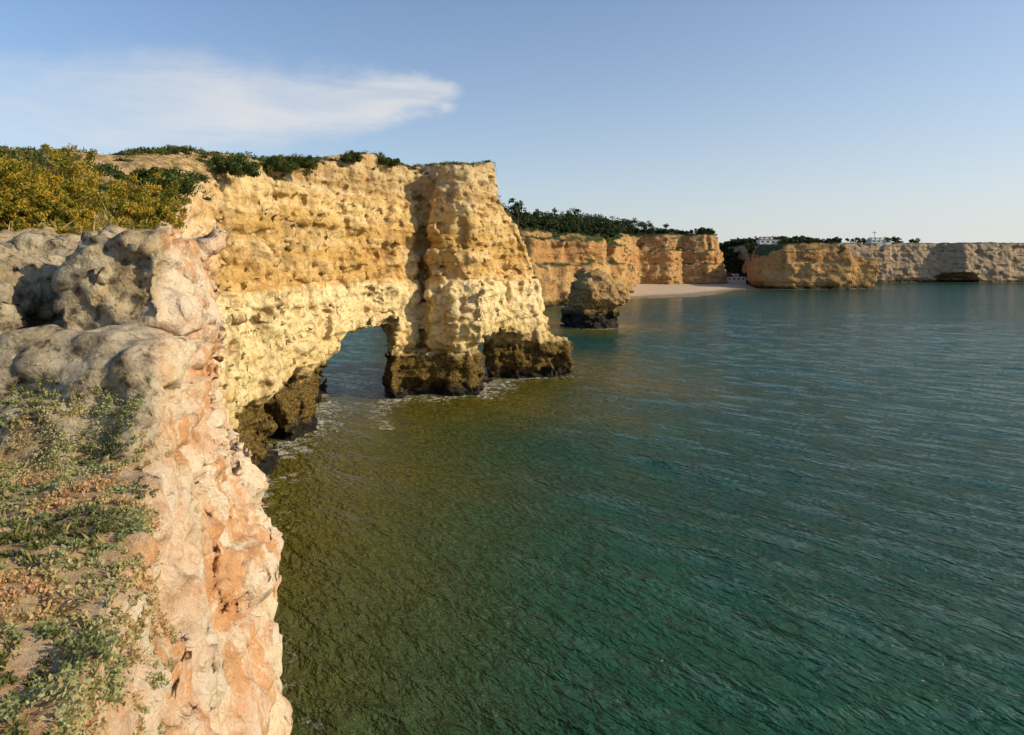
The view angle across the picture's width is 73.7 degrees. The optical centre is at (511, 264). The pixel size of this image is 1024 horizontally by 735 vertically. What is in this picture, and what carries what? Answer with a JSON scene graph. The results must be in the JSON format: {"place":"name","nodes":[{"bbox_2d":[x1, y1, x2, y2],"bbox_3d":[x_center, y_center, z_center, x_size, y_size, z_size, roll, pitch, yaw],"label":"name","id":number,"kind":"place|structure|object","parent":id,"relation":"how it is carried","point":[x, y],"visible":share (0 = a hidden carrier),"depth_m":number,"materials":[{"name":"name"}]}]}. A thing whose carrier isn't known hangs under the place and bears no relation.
{"place":"outdoors","nodes":[
{"label":"outdoors","id":0,"kind":"place"},
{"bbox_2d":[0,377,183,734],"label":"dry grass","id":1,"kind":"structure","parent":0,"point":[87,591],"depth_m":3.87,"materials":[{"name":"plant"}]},
{"bbox_2d":[0,148,573,734],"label":"sea cliff","id":2,"kind":"structure","parent":0,"point":[232,314],"depth_m":8.74,"materials":[{"name":"stone"}]},
{"bbox_2d":[0,142,68,177],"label":"bare twigs","id":3,"kind":"object","parent":2,"relation":"on","point":[36,162],"visible":0.06,"depth_m":17.54,"materials":[{"name":"brown plant"}]},
{"bbox_2d":[0,186,162,233],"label":"grass tufts","id":4,"kind":"object","parent":2,"relation":"on","point":[93,224],"visible":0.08,"depth_m":11.34,"materials":[{"name":"plant"}]},
{"bbox_2d":[0,183,176,234],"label":"scrub bushes","id":5,"kind":"object","parent":2,"relation":"on","point":[60,229],"visible":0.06,"depth_m":11.42,"materials":[{"name":"green plant"}]},
{"bbox_2d":[0,374,180,734],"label":"ground cover plants","id":6,"kind":"object","parent":2,"relation":"on","point":[94,635],"visible":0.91,"depth_m":3.67,"materials":[{"name":"green plant"}]},
{"bbox_2d":[0,143,189,230],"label":"golden shrub","id":7,"kind":"object","parent":2,"relation":"on","point":[37,194],"visible":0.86,"depth_m":11.87,"materials":[{"name":"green plant"}]},
{"bbox_2d":[0,144,536,278],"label":"clifftop scrub","id":8,"kind":"object","parent":2,"relation":"on","point":[29,153],"visible":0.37,"depth_m":52.57,"materials":[{"name":"green plant"}]},
{"bbox_2d":[0,0,1023,242],"label":"sky","id":9,"kind":"structure","parent":0,"point":[822,119],"materials":[{"name":"blue"}]},
{"bbox_2d":[261,282,1023,734],"bbox_3d":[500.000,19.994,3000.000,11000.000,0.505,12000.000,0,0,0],"label":"sea","id":10,"kind":"structure","parent":0,"point":[765,512],"depth_m":51.28,"materials":[{"name":"liquid"}]},
{"bbox_2d":[560,267,629,329],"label":"sea stack","id":11,"kind":"object","parent":10,"relation":"in","point":[596,297],"visible":0.94,"depth_m":211.99,"materials":[{"name":"beige stone"}]},
{"bbox_2d":[629,282,754,297],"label":"sand beach","id":12,"kind":"structure","parent":0,"point":[650,290],"depth_m":513.31,"materials":[{"name":"beige sand"}]},
{"bbox_2d":[727,277,745,283],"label":"walls","id":13,"kind":"structure","parent":12,"relation":"on","point":[738,281],"depth_m":641.50,"materials":[{"name":"white"}]},
{"bbox_2d":[519,228,1023,306],"bbox_3d":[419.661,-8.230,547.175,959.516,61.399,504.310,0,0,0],"label":"distant cliff","id":14,"kind":"structure","parent":0,"point":[557,262],"depth_m":588.90,"materials":[{"name":"stone"}]},
{"bbox_2d":[504,198,715,239],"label":"pine trees","id":15,"kind":"object","parent":14,"relation":"on","point":[581,224],"visible":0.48,"depth_m":512.87,"materials":[{"name":"green plant"}]},
{"bbox_2d":[519,226,720,258],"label":"hillside scrub","id":16,"kind":"object","parent":14,"relation":"on","point":[563,240],"visible":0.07,"depth_m":361.16,"materials":[{"name":"green plant"}]},
{"bbox_2d":[756,237,780,244],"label":"white villa","id":17,"kind":"object","parent":14,"relation":"on","point":[765,240],"visible":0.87,"depth_m":697.00,"materials":[{"name":"white paint"}]},
{"bbox_2d":[866,231,890,245],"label":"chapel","id":18,"kind":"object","parent":14,"relation":"on","point":[879,240],"visible":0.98,"depth_m":754.00,"materials":[{"name":"white paint"}]},
{"bbox_3d":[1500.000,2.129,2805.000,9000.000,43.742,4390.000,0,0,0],"label":"hills","id":19,"kind":"structure","parent":0,"visible":0},
{"bbox_2d":[719,235,920,281],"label":"woodland trees","id":20,"kind":"object","parent":19,"relation":"on","point":[729,262],"visible":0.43,"depth_m":722.34,"materials":[{"name":"green plant"}]}
]}

